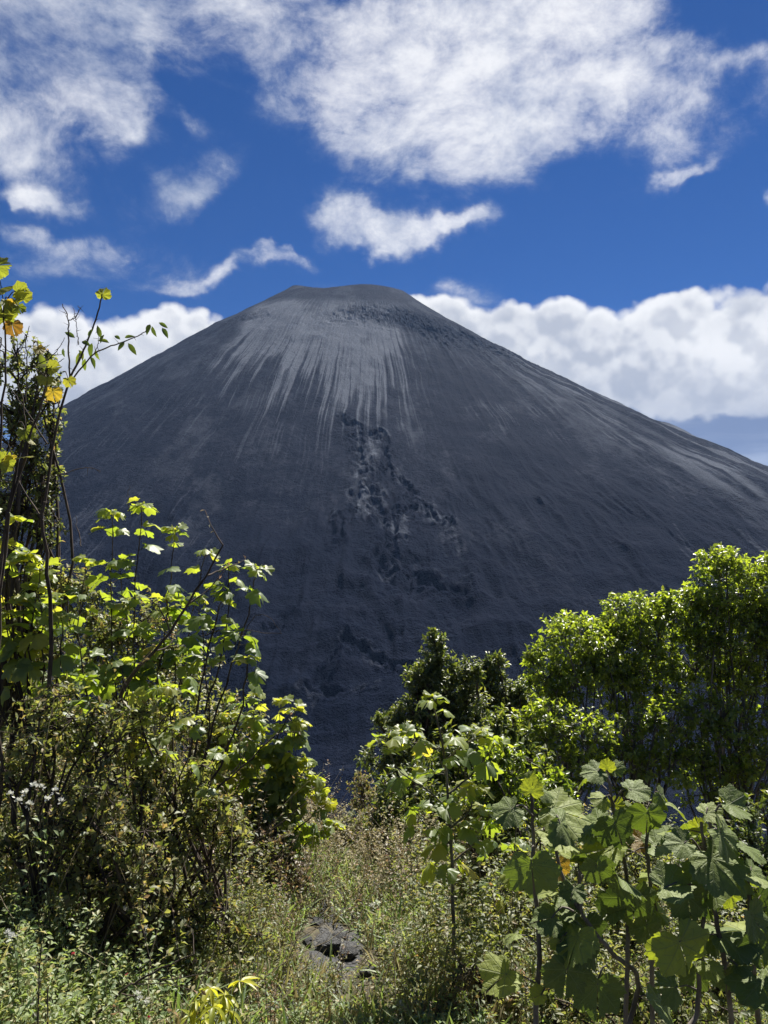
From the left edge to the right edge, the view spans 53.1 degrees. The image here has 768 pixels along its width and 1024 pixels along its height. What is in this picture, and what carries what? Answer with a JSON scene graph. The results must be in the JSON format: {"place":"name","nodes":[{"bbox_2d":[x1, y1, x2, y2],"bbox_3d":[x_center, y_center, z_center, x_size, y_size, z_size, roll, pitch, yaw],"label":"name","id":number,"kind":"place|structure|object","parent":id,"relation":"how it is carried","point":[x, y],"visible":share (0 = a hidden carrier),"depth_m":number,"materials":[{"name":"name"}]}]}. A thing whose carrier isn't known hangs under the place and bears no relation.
{"place":"outdoors","nodes":[
{"label":"outdoors","id":0,"kind":"place"},
{"bbox_2d":[230,863,363,1023],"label":"rock","id":1,"kind":"structure","parent":0,"point":[340,927],"depth_m":4.86,"materials":[{"name":"grey stone"}]},
{"bbox_2d":[311,916,323,926],"bbox_3d":[-0.456,2.820,5.275,0.094,0.059,0.115,28,-3,12],"label":"volcanic rock","id":2,"kind":"object","parent":1,"relation":"on","point":[318,920],"visible":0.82,"depth_m":5.25,"materials":[{"name":"stone"}]},
{"bbox_2d":[315,937,340,953],"bbox_3d":[-0.350,2.717,4.807,0.164,0.090,0.186,12,-30,-38],"label":"volcanic rock","id":3,"kind":"object","parent":1,"relation":"on","point":[336,943],"visible":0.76,"depth_m":4.75,"materials":[{"name":"stone"}]},
{"bbox_2d":[332,932,346,939],"bbox_3d":[-0.294,2.812,5.077,0.103,0.049,0.078,1,26,11],"label":"volcanic rock","id":4,"kind":"object","parent":1,"relation":"on","point":[340,935],"visible":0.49,"depth_m":5.07,"materials":[{"name":"stone"}]},
{"bbox_2d":[338,946,358,959],"bbox_3d":[-0.218,2.710,4.727,0.127,0.061,0.094,0,6,-22],"label":"volcanic rock","id":5,"kind":"object","parent":1,"relation":"on","point":[353,951],"visible":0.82,"depth_m":4.71,"materials":[{"name":"stone"}]},
{"bbox_2d":[0,713,767,1023],"bbox_3d":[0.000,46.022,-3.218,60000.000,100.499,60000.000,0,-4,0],"label":"ground","id":6,"kind":"structure","parent":0,"point":[315,932],"depth_m":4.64,"materials":[{"name":"green plant"}]},
{"bbox_2d":[0,928,21,1023],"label":"white flower herb","id":7,"kind":"object","parent":6,"relation":"on","point":[12,934],"visible":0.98,"depth_m":2.60,"materials":[{"name":"green plant"}]},
{"bbox_2d":[6,781,65,961],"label":"white flower herb","id":8,"kind":"object","parent":6,"relation":"on","point":[47,922],"visible":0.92,"depth_m":3.18,"materials":[{"name":"green plant"}]},
{"bbox_2d":[0,331,73,785],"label":"shrub","id":9,"kind":"object","parent":6,"relation":"on","point":[20,507],"visible":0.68,"depth_m":5.20,"materials":[{"name":"green plant"}]},
{"bbox_2d":[27,938,47,1023],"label":"seed stalk","id":10,"kind":"object","parent":6,"relation":"on","point":[40,981],"visible":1,"depth_m":2.16,"materials":[{"name":"green plant"}]},
{"bbox_2d":[0,257,76,811],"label":"shrub","id":11,"kind":"object","parent":6,"relation":"on","point":[12,309],"visible":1,"depth_m":3.65,"materials":[{"name":"green plant"}]},
{"bbox_2d":[1,557,90,799],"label":"shrub","id":12,"kind":"object","parent":6,"relation":"on","point":[62,582],"visible":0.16,"depth_m":5.24,"materials":[{"name":"green plant"}]},
{"bbox_2d":[0,508,93,848],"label":"shrub","id":13,"kind":"object","parent":6,"relation":"on","point":[18,672],"visible":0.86,"depth_m":4.54,"materials":[{"name":"green plant"}]},
{"bbox_2d":[40,985,56,1023],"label":"seed stalk","id":14,"kind":"object","parent":6,"relation":"on","point":[44,1017],"visible":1,"depth_m":2.11,"materials":[{"name":"green plant"}]},
{"bbox_2d":[56,952,74,1019],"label":"crimson flower","id":15,"kind":"object","parent":6,"relation":"on","point":[66,978],"visible":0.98,"depth_m":2.67,"materials":[{"name":"green plant"}]},
{"bbox_2d":[0,674,148,918],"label":"shrub","id":16,"kind":"object","parent":6,"relation":"on","point":[85,743],"visible":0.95,"depth_m":3.67,"materials":[{"name":"green plant"}]},
{"bbox_2d":[8,287,167,849],"bbox_3d":[-1.676,0.398,4.372,0.893,3.382,0.253,0,-4,0],"label":"shrub","id":17,"kind":"object","parent":6,"relation":"on","point":[101,294],"visible":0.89,"depth_m":4.36,"materials":[{"name":"green plant"}]},
{"bbox_2d":[0,765,182,971],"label":"shrub","id":18,"kind":"object","parent":6,"relation":"on","point":[84,795],"visible":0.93,"depth_m":3.44,"materials":[{"name":"green plant"}]},
{"bbox_2d":[123,973,138,1022],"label":"crimson flower","id":19,"kind":"object","parent":6,"relation":"on","point":[127,1009],"visible":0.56,"depth_m":2.93,"materials":[{"name":"green plant"}]},
{"bbox_2d":[116,906,147,978],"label":"white flower herb","id":20,"kind":"object","parent":6,"relation":"on","point":[119,939],"visible":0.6,"depth_m":3.47,"materials":[{"name":"green plant"}]},
{"bbox_2d":[48,657,229,953],"bbox_3d":[-1.266,1.515,3.853,0.969,1.565,0.283,0,-4,0],"label":"shrub","id":21,"kind":"object","parent":6,"relation":"on","point":[170,690],"visible":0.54,"depth_m":3.86,"materials":[{"name":"green plant"}]},
{"bbox_2d":[55,564,224,805],"bbox_3d":[-2.028,1.459,6.115,1.502,2.090,0.810,0,-4,0],"label":"shrub","id":22,"kind":"object","parent":6,"relation":"on","point":[102,632],"visible":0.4,"depth_m":6.09,"materials":[{"name":"green plant"}]},
{"bbox_2d":[130,990,149,1023],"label":"white flower herb","id":23,"kind":"object","parent":6,"relation":"on","point":[142,1020],"visible":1,"depth_m":2.88,"materials":[{"name":"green plant"}]},
{"bbox_2d":[17,488,281,840],"bbox_3d":[-1.556,1.136,5.039,1.797,2.608,0.682,0,-4,0],"label":"shrub","id":24,"kind":"object","parent":6,"relation":"on","point":[192,644],"visible":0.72,"depth_m":4.94,"materials":[{"name":"green plant"}]},
{"bbox_2d":[88,882,235,1023],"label":"bare branch","id":25,"kind":"object","parent":6,"relation":"on","point":[152,973],"visible":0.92,"depth_m":2.79,"materials":[{"name":"brown plant"}]},
{"bbox_2d":[84,510,245,908],"bbox_3d":[-1.190,1.101,3.992,0.853,2.242,0.515,0,-4,0],"label":"bare branch","id":26,"kind":"object","parent":6,"relation":"on","point":[139,665],"visible":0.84,"depth_m":3.96,"materials":[{"name":"brown plant"}]},
{"bbox_2d":[128,727,227,889],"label":"bare branch","id":27,"kind":"object","parent":6,"relation":"on","point":[133,796],"visible":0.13,"depth_m":4.58,"materials":[{"name":"brown plant"}]},
{"bbox_2d":[110,687,257,973],"bbox_3d":[-1.021,1.654,3.892,0.795,1.491,0.485,0,-4,0],"label":"shrub","id":28,"kind":"object","parent":6,"relation":"on","point":[194,817],"visible":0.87,"depth_m":3.87,"materials":[{"name":"green plant"}]},
{"bbox_2d":[95,881,279,970],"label":"shrub","id":29,"kind":"object","parent":6,"relation":"on","point":[241,928],"visible":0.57,"depth_m":3.73,"materials":[{"name":"green plant"}]},
{"bbox_2d":[148,686,273,796],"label":"shrub","id":30,"kind":"object","parent":6,"relation":"on","point":[201,748],"visible":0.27,"depth_m":6.64,"materials":[{"name":"green plant"}]},
{"bbox_2d":[135,709,300,856],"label":"bare branch","id":31,"kind":"object","parent":6,"relation":"on","point":[231,776],"visible":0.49,"depth_m":4.61,"materials":[{"name":"brown plant"}]},
{"bbox_2d":[180,976,258,1023],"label":"yellow leaf plant","id":32,"kind":"object","parent":6,"relation":"on","point":[228,1000],"visible":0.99,"depth_m":2.84,"materials":[{"name":"yellow plant"}]},
{"bbox_2d":[180,558,280,883],"bbox_3d":[-0.994,1.428,4.817,0.642,2.272,0.396,-2,-4,22],"label":"shrub","id":33,"kind":"object","parent":6,"relation":"on","point":[205,622],"visible":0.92,"depth_m":4.82,"materials":[{"name":"green plant"}]},
{"bbox_2d":[206,809,315,894],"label":"shrub","id":34,"kind":"object","parent":6,"relation":"on","point":[262,832],"visible":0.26,"depth_m":5.41,"materials":[{"name":"green plant"}]},
{"bbox_2d":[249,968,279,1023],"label":"seed plume","id":35,"kind":"object","parent":6,"relation":"on","point":[275,1005],"visible":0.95,"depth_m":3.36,"materials":[{"name":"green plant"}]},
{"bbox_2d":[201,690,345,880],"bbox_3d":[-0.863,2.147,5.907,1.163,1.578,0.490,0,-4,0],"label":"shrub","id":36,"kind":"object","parent":6,"relation":"on","point":[280,775],"visible":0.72,"depth_m":5.82,"materials":[{"name":"green plant"}]},
{"bbox_2d":[232,772,316,863],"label":"bare branch","id":37,"kind":"object","parent":6,"relation":"on","point":[275,821],"visible":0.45,"depth_m":5.26,"materials":[{"name":"brown plant"}]},
{"bbox_2d":[302,934,311,945],"bbox_3d":[-0.481,2.701,4.842,0.066,0.043,0.088,-4,16,-20],"label":"volcanic rock","id":38,"kind":"object","parent":6,"relation":"on","point":[307,940],"visible":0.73,"depth_m":4.82,"materials":[{"name":"stone"}]},
{"bbox_2d":[317,808,407,858],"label":"shrub","id":39,"kind":"object","parent":6,"relation":"on","point":[350,813],"visible":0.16,"depth_m":8.06,"materials":[{"name":"green plant"}]},
{"bbox_2d":[359,964,375,976],"bbox_3d":[-0.092,2.709,4.538,0.109,0.049,0.081,-17,-6,-7],"label":"volcanic rock","id":40,"kind":"object","parent":6,"relation":"on","point":[368,973],"visible":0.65,"depth_m":4.52,"materials":[{"name":"stone"}]},
{"bbox_2d":[346,768,392,838],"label":"shrub","id":41,"kind":"object","parent":6,"relation":"on","point":[365,785],"visible":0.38,"depth_m":13.18,"materials":[{"name":"green plant"}]},
{"bbox_2d":[364,899,380,926],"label":"white flower herb","id":42,"kind":"object","parent":6,"relation":"on","point":[372,905],"visible":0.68,"depth_m":5.42,"materials":[{"name":"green plant"}]},
{"bbox_2d":[0,670,767,1023],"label":"undergrowth","id":43,"kind":"object","parent":6,"relation":"on","point":[394,852],"visible":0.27,"depth_m":4.04,"materials":[{"name":"plant"}]},
{"bbox_2d":[353,720,435,813],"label":"shrub","id":44,"kind":"object","parent":6,"relation":"on","point":[406,755],"visible":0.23,"depth_m":15.06,"materials":[{"name":"green plant"}]},
{"bbox_2d":[390,1000,407,1022],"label":"white flower herb","id":45,"kind":"object","parent":6,"relation":"on","point":[400,1001],"visible":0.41,"depth_m":3.83,"materials":[{"name":"green plant"}]},
{"bbox_2d":[362,760,467,861],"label":"shrub","id":46,"kind":"object","parent":6,"relation":"on","point":[412,788],"visible":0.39,"depth_m":7.17,"materials":[{"name":"green plant"}]},
{"bbox_2d":[372,806,464,854],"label":"shrub","id":47,"kind":"object","parent":6,"relation":"on","point":[392,839],"depth_m":7.71,"materials":[{"name":"green plant"}]},
{"bbox_2d":[371,627,494,804],"bbox_3d":[1.162,6.668,18.064,3.006,7.874,1.989,0,-4,0],"label":"tree","id":48,"kind":"object","parent":6,"relation":"on","point":[429,675],"visible":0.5,"depth_m":18.05,"materials":[{"name":"green plant"}]},
{"bbox_2d":[367,690,514,973],"bbox_3d":[0.316,1.884,4.281,0.826,1.743,0.380,0,-4,0],"label":"sapling","id":49,"kind":"object","parent":6,"relation":"on","point":[448,809],"visible":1,"depth_m":4.25,"materials":[{"name":"green plant"}]},
{"bbox_2d":[435,916,450,967],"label":"white flower herb","id":50,"kind":"object","parent":6,"relation":"on","point":[439,917],"visible":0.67,"depth_m":4.44,"materials":[{"name":"green plant"}]},
{"bbox_2d":[424,953,532,1023],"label":"shrub","id":51,"kind":"object","parent":6,"relation":"on","point":[468,976],"visible":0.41,"depth_m":3.82,"materials":[{"name":"green plant"}]},
{"bbox_2d":[407,702,564,799],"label":"shrub","id":52,"kind":"object","parent":6,"relation":"on","point":[500,723],"visible":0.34,"depth_m":7.99,"materials":[{"name":"green plant"}]},
{"bbox_2d":[443,793,535,884],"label":"shrub","id":53,"kind":"object","parent":6,"relation":"on","point":[488,838],"visible":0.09,"depth_m":6.56,"materials":[{"name":"green plant"}]},
{"bbox_2d":[452,649,545,792],"bbox_3d":[2.918,7.668,19.563,2.593,8.359,1.683,0,-4,0],"label":"tree","id":54,"kind":"object","parent":6,"relation":"on","point":[513,695],"visible":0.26,"depth_m":19.51,"materials":[{"name":"green plant"}]},
{"bbox_2d":[476,836,530,936],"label":"sapling","id":55,"kind":"object","parent":6,"relation":"on","point":[500,905],"visible":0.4,"depth_m":4.83,"materials":[{"name":"green plant"}]},
{"bbox_2d":[456,884,552,948],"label":"shrub","id":56,"kind":"object","parent":6,"relation":"on","point":[520,908],"visible":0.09,"depth_m":5.00,"materials":[{"name":"green plant"}]},
{"bbox_2d":[460,735,583,894],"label":"shrub","id":57,"kind":"object","parent":6,"relation":"on","point":[499,788],"visible":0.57,"depth_m":6.12,"materials":[{"name":"green plant"}]},
{"bbox_2d":[497,816,554,961],"bbox_3d":[0.825,2.339,4.457,0.344,1.150,0.171,0,-4,0],"label":"sapling","id":58,"kind":"object","parent":6,"relation":"on","point":[510,847],"visible":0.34,"depth_m":4.47,"materials":[{"name":"green plant"}]},
{"bbox_2d":[501,696,623,828],"bbox_3d":[2.069,3.224,9.118,1.595,2.062,0.910,0,-4,0],"label":"tree","id":59,"kind":"object","parent":6,"relation":"on","point":[564,728],"visible":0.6,"depth_m":9.01,"materials":[{"name":"green plant"}]},
{"bbox_2d":[520,608,629,799],"bbox_3d":[2.502,3.046,10.015,1.442,3.546,0.978,0,-4,0],"label":"tree","id":60,"kind":"object","parent":6,"relation":"on","point":[567,678],"visible":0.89,"depth_m":9.98,"materials":[{"name":"green plant"}]},
{"bbox_2d":[477,770,673,1023],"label":"broad leaf plant","id":61,"kind":"object","parent":6,"relation":"on","point":[574,943],"visible":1,"depth_m":2.04,"materials":[{"name":"green plant"}]},
{"bbox_2d":[560,831,675,963],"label":"shrub","id":62,"kind":"object","parent":6,"relation":"on","point":[640,867],"visible":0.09,"depth_m":4.81,"materials":[{"name":"green plant"}]},
{"bbox_2d":[577,757,688,1023],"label":"broad leaf plant","id":63,"kind":"object","parent":6,"relation":"on","point":[622,829],"visible":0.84,"depth_m":2.20,"materials":[{"name":"green plant"}]},
{"bbox_2d":[570,585,701,804],"bbox_3d":[3.467,3.064,10.444,1.787,4.137,1.187,0,-4,0],"label":"tree","id":64,"kind":"object","parent":6,"relation":"on","point":[633,624],"visible":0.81,"depth_m":10.32,"materials":[{"name":"green plant"}]},
{"bbox_2d":[573,694,705,808],"bbox_3d":[3.157,3.364,9.421,1.646,2.253,1.012,0,-4,0],"label":"tree","id":65,"kind":"object","parent":6,"relation":"on","point":[636,755],"visible":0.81,"depth_m":9.33,"materials":[{"name":"green plant"}]},
{"bbox_2d":[520,962,762,1023],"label":"shrub","id":66,"kind":"object","parent":6,"relation":"on","point":[717,1000],"visible":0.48,"depth_m":3.24,"materials":[{"name":"green plant"}]},
{"bbox_2d":[643,783,767,1023],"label":"broad leaf plant","id":67,"kind":"object","parent":6,"relation":"on","point":[703,883],"visible":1,"depth_m":1.98,"materials":[{"name":"green plant"}]},
{"bbox_2d":[654,678,767,844],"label":"tree","id":68,"kind":"object","parent":6,"relation":"on","point":[713,722],"visible":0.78,"depth_m":9.54,"materials":[{"name":"green plant"}]},
{"bbox_2d":[655,542,767,829],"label":"tree","id":69,"kind":"object","parent":6,"relation":"on","point":[718,608],"visible":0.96,"depth_m":10.14,"materials":[{"name":"green plant"}]},
{"bbox_2d":[669,790,767,927],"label":"shrub","id":70,"kind":"object","parent":6,"relation":"on","point":[749,835],"visible":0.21,"depth_m":5.04,"materials":[{"name":"green plant"}]},
{"bbox_2d":[0,284,767,874],"bbox_3d":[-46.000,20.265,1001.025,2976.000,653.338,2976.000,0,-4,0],"label":"mountain","id":71,"kind":"structure","parent":0,"point":[380,478],"depth_m":458.60,"materials":[{"name":"grey stone"}]},
{"bbox_2d":[0,0,767,465],"label":"sky","id":72,"kind":"structure","parent":0,"point":[579,187],"materials":[{"name":"blue"}]}
]}

